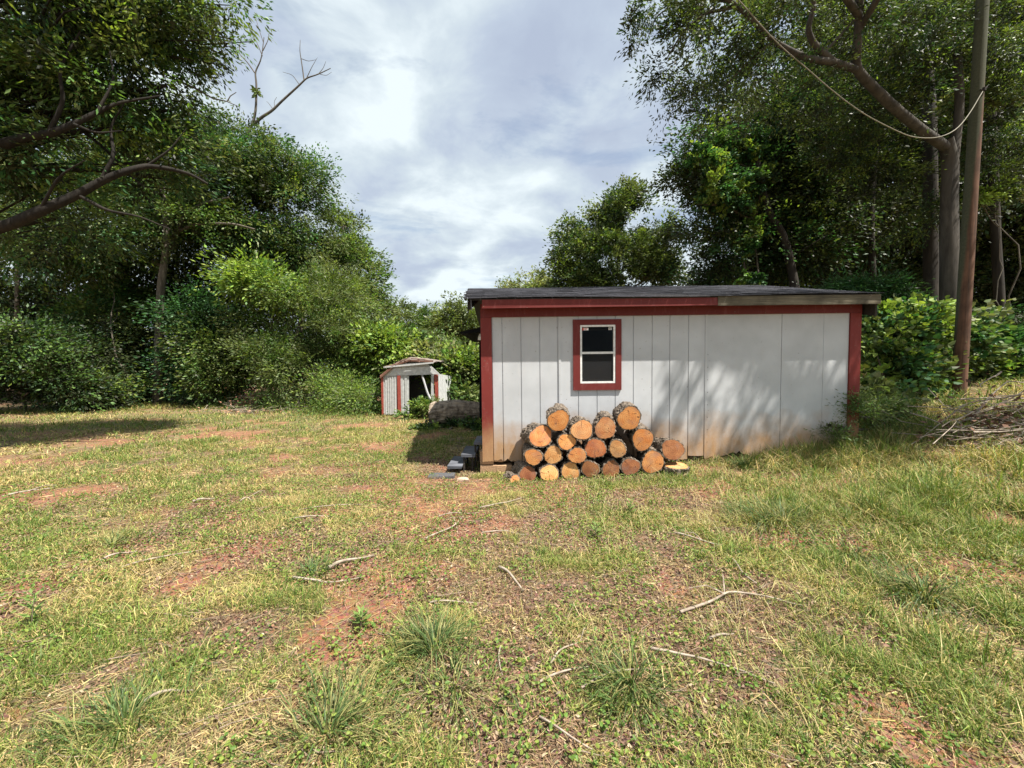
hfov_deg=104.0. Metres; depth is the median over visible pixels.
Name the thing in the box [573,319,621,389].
window
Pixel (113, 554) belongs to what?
fallen stick
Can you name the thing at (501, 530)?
fallen stick
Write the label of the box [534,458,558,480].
cut log
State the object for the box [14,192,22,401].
tree trunk
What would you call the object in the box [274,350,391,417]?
tall weed
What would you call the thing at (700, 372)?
shed
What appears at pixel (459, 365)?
kudzu thicket
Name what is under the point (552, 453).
cut log
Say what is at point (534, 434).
cut log
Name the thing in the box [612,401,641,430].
cut log
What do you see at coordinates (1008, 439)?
brush pile
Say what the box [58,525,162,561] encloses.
grass tussock
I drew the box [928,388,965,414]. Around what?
bare branch
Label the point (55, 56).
overhanging tree
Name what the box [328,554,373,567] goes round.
fallen stick
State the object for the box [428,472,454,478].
paving slab
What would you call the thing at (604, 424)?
cut log
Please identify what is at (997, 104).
tree
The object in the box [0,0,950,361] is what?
sky
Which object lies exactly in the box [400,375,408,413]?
door
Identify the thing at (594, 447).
cut log
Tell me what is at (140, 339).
shrub
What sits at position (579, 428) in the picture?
cut log
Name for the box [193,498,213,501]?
fallen stick
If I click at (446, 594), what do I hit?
twigs
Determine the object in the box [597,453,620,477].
cut log
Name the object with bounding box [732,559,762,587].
fallen stick
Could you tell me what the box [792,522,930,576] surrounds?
grass tussock
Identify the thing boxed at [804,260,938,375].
fern shrub
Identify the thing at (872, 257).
tree trunk
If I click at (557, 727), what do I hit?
fallen stick
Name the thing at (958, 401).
tall weed
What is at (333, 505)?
fallen stick
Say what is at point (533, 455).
cut log
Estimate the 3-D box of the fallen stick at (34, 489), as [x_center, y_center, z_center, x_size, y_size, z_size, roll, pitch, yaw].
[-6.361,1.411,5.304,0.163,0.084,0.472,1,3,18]
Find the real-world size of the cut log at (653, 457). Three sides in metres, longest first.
0.609 x 0.400 x 0.369 m
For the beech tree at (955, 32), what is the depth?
9.68 m
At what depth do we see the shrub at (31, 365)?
14.22 m
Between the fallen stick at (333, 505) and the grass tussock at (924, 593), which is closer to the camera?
the grass tussock at (924, 593)
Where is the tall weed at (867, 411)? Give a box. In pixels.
[804,377,945,449]
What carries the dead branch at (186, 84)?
attached to the overhanging tree at (55, 56)
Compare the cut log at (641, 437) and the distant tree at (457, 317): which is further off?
the distant tree at (457, 317)
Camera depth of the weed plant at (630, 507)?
4.57 m
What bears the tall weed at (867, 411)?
on the ground at (374, 605)
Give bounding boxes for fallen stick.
[2,485,52,496]
[100,551,134,560]
[122,544,230,567]
[144,689,192,702]
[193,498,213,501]
[239,490,265,512]
[293,515,343,518]
[293,576,360,582]
[299,504,382,509]
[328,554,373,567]
[425,517,461,538]
[430,600,481,602]
[438,512,478,516]
[479,497,522,507]
[482,530,527,534]
[498,565,523,590]
[498,646,504,678]
[539,715,603,753]
[540,665,593,681]
[550,628,586,663]
[581,668,666,688]
[651,646,773,683]
[675,532,720,545]
[679,573,801,612]
[709,633,733,639]
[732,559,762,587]
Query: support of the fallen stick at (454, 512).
on the ground at (374, 605)
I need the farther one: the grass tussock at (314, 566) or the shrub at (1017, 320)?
the shrub at (1017, 320)
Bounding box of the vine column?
[681,127,780,284]
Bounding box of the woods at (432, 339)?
[415,323,478,349]
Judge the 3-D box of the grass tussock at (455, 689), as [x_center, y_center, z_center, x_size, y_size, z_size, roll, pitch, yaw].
[-0.293,1.545,2.105,0.840,0.248,0.803,2,3,31]
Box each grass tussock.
[0,651,230,767]
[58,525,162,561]
[200,649,417,767]
[281,549,346,590]
[361,590,496,711]
[376,618,529,760]
[563,620,713,751]
[710,486,869,553]
[726,454,759,470]
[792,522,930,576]
[844,549,1019,631]
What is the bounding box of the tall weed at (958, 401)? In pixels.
[929,384,1011,412]
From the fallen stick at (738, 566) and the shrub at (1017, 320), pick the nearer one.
the fallen stick at (738, 566)
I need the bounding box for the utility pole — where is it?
[951,0,989,396]
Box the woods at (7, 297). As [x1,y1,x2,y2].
[0,14,371,401]
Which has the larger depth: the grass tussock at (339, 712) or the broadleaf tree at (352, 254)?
the broadleaf tree at (352, 254)
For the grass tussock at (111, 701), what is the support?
on the ground at (374, 605)
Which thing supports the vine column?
attached to the broadleaf tree at (816, 239)
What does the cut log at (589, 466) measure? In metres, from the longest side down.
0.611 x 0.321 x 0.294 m
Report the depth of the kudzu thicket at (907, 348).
9.08 m
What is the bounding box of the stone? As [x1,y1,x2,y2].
[457,477,469,480]
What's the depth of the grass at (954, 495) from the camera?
2.88 m
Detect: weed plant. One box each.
[18,588,47,623]
[350,605,372,628]
[589,521,602,537]
[624,498,635,511]
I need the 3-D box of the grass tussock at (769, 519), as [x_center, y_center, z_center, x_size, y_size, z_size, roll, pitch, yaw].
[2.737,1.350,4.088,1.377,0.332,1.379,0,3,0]
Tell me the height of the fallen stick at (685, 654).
0.030 m
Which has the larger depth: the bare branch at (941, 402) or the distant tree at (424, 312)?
the distant tree at (424, 312)
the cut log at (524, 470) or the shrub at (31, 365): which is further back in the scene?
the shrub at (31, 365)
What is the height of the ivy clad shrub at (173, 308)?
6.091 m
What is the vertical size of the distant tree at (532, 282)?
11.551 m
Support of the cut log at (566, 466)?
on the ground at (374, 605)
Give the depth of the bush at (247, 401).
15.86 m
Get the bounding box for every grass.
[0,361,1023,767]
[677,425,918,466]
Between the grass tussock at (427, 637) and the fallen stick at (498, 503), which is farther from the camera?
the fallen stick at (498, 503)
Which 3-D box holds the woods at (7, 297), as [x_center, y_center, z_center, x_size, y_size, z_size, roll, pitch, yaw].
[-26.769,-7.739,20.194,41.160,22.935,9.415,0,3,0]
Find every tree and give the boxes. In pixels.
[0,0,276,292]
[0,73,358,405]
[19,270,180,406]
[236,20,330,398]
[290,192,412,390]
[367,295,426,330]
[402,303,435,330]
[405,299,437,336]
[424,290,478,348]
[494,276,523,287]
[501,262,552,287]
[532,172,701,287]
[614,0,1023,306]
[638,47,890,288]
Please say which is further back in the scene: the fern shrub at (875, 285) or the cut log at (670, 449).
the fern shrub at (875, 285)
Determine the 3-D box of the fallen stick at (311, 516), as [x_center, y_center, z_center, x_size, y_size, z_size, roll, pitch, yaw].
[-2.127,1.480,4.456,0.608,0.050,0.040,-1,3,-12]
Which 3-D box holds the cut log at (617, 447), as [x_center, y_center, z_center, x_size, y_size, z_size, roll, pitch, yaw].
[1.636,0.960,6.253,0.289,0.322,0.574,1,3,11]
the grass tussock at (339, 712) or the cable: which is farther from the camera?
the cable
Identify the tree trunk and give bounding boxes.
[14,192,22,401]
[755,158,799,287]
[831,152,840,281]
[868,106,879,278]
[895,0,938,300]
[986,0,1006,318]
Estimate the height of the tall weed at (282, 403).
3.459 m
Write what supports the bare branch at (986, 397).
on the ground at (374, 605)
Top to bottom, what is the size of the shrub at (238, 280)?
6.958 m
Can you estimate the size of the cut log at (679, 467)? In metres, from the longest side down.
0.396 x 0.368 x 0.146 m
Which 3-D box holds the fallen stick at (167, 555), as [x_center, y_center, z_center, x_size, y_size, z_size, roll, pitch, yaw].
[-2.944,1.514,3.567,0.774,0.042,0.028,-2,3,-38]
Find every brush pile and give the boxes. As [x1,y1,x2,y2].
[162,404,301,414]
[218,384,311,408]
[876,371,1023,451]
[943,430,1023,450]
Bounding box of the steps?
[447,436,481,472]
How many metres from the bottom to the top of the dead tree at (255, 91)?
18.415 m
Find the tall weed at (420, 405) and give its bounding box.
[392,394,443,420]
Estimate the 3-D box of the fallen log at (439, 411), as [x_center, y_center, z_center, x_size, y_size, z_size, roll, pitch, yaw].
[-0.665,0.799,11.683,3.538,0.740,0.724,-1,3,-15]
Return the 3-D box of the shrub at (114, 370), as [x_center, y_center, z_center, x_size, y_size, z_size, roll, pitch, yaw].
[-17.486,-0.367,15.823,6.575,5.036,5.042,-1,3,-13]
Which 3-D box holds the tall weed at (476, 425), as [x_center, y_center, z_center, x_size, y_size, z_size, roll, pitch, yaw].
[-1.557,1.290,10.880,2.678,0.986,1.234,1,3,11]
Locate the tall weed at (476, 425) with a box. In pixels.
[407,413,481,430]
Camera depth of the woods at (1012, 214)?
16.61 m
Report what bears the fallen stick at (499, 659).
on the ground at (374, 605)
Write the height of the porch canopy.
2.550 m
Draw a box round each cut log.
[503,471,519,481]
[511,460,536,481]
[520,422,551,447]
[522,443,543,465]
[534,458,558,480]
[543,438,562,464]
[546,403,569,431]
[552,430,577,450]
[557,455,579,478]
[563,441,586,463]
[566,416,592,440]
[577,457,600,478]
[582,432,606,458]
[593,410,616,439]
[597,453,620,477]
[607,434,626,458]
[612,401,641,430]
[615,452,640,475]
[626,423,654,451]
[636,446,664,473]
[651,437,685,460]
[662,461,689,476]
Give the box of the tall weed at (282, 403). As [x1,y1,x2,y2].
[216,367,341,414]
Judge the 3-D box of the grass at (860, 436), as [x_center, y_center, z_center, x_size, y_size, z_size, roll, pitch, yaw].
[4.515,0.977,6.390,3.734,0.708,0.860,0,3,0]
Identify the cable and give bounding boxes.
[738,0,982,138]
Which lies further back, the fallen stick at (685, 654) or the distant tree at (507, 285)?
the distant tree at (507, 285)
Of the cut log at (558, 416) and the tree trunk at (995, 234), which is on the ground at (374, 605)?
the tree trunk at (995, 234)
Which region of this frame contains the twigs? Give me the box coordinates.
[0,442,1022,767]
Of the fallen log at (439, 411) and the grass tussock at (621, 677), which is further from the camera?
the fallen log at (439, 411)
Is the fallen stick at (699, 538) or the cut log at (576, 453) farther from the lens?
the cut log at (576, 453)
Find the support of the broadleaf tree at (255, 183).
on the ground at (374, 605)
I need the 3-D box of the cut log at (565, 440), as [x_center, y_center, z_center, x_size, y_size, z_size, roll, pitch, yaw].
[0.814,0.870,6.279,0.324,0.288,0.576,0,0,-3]
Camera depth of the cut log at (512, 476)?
5.97 m
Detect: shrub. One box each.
[0,301,137,413]
[0,311,167,412]
[76,296,179,402]
[122,273,258,407]
[140,307,266,407]
[188,234,338,399]
[204,238,395,406]
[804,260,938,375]
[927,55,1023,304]
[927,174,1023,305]
[972,300,1023,379]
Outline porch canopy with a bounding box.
[461,327,481,421]
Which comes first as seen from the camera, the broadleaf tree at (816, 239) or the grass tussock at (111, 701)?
the grass tussock at (111, 701)
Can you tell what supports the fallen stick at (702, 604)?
on the ground at (374, 605)
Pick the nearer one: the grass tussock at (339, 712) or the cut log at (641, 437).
the grass tussock at (339, 712)
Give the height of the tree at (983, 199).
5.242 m
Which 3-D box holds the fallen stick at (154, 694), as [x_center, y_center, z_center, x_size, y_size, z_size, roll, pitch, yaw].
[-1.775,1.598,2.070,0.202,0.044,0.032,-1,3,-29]
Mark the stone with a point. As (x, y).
(462, 478)
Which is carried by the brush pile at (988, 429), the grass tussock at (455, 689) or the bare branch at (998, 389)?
the bare branch at (998, 389)
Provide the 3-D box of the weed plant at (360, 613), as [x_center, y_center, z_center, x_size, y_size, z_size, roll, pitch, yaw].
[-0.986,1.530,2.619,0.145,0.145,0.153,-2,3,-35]
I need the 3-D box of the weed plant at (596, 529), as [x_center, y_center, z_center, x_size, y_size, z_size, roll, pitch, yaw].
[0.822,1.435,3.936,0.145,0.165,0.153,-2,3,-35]
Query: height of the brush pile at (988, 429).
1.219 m
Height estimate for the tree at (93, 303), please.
6.166 m
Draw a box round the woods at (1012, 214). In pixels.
[660,0,1023,317]
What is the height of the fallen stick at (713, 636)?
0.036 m
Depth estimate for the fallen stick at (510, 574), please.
3.19 m
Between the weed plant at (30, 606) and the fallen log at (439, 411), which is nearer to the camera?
the weed plant at (30, 606)
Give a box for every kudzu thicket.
[320,321,478,401]
[859,292,1023,418]
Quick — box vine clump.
[337,315,432,373]
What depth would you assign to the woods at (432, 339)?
29.67 m
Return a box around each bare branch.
[874,406,941,428]
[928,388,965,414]
[960,397,1023,398]
[970,381,1023,421]
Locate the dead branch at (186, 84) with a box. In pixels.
[175,79,238,106]
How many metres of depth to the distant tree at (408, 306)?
53.51 m
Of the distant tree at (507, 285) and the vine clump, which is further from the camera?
the distant tree at (507, 285)
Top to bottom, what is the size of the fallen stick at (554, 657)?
0.055 m
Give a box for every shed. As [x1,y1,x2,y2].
[379,357,452,413]
[463,285,880,473]
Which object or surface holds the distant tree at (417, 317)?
on the ground at (374, 605)
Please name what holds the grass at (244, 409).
on the ground at (374, 605)
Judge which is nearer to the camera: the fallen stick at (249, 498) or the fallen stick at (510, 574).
the fallen stick at (510, 574)
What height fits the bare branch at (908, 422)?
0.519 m
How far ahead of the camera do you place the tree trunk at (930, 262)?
12.66 m
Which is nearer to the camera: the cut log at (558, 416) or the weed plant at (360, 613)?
the weed plant at (360, 613)
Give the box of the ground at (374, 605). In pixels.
[0,355,1023,767]
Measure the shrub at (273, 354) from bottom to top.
7.284 m
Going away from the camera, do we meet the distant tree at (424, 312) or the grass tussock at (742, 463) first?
the grass tussock at (742, 463)
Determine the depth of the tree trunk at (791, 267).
14.19 m
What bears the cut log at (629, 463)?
on the ground at (374, 605)
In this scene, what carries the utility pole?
on the ground at (374, 605)
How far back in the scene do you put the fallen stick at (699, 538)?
3.80 m
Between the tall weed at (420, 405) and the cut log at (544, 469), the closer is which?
the cut log at (544, 469)
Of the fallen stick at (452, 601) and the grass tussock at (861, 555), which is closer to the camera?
the fallen stick at (452, 601)
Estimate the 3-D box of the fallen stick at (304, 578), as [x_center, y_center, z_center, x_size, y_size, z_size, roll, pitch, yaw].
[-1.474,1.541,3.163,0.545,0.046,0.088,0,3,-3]
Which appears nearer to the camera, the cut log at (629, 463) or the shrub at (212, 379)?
the cut log at (629, 463)
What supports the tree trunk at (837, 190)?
on the ground at (374, 605)
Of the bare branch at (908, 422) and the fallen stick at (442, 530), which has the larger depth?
the bare branch at (908, 422)
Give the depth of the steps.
6.92 m
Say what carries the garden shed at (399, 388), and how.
on the ground at (374, 605)
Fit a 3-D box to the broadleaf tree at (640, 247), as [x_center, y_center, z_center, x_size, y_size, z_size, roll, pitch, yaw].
[6.597,-6.651,25.023,10.937,13.395,7.186,0,3,0]
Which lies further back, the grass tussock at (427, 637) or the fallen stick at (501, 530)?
the fallen stick at (501, 530)
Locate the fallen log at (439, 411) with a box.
[428,399,478,424]
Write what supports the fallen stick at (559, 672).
on the ground at (374, 605)
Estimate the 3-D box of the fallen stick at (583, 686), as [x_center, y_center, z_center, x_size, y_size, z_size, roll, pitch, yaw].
[0.609,1.583,2.181,0.512,0.036,0.039,-1,3,-14]

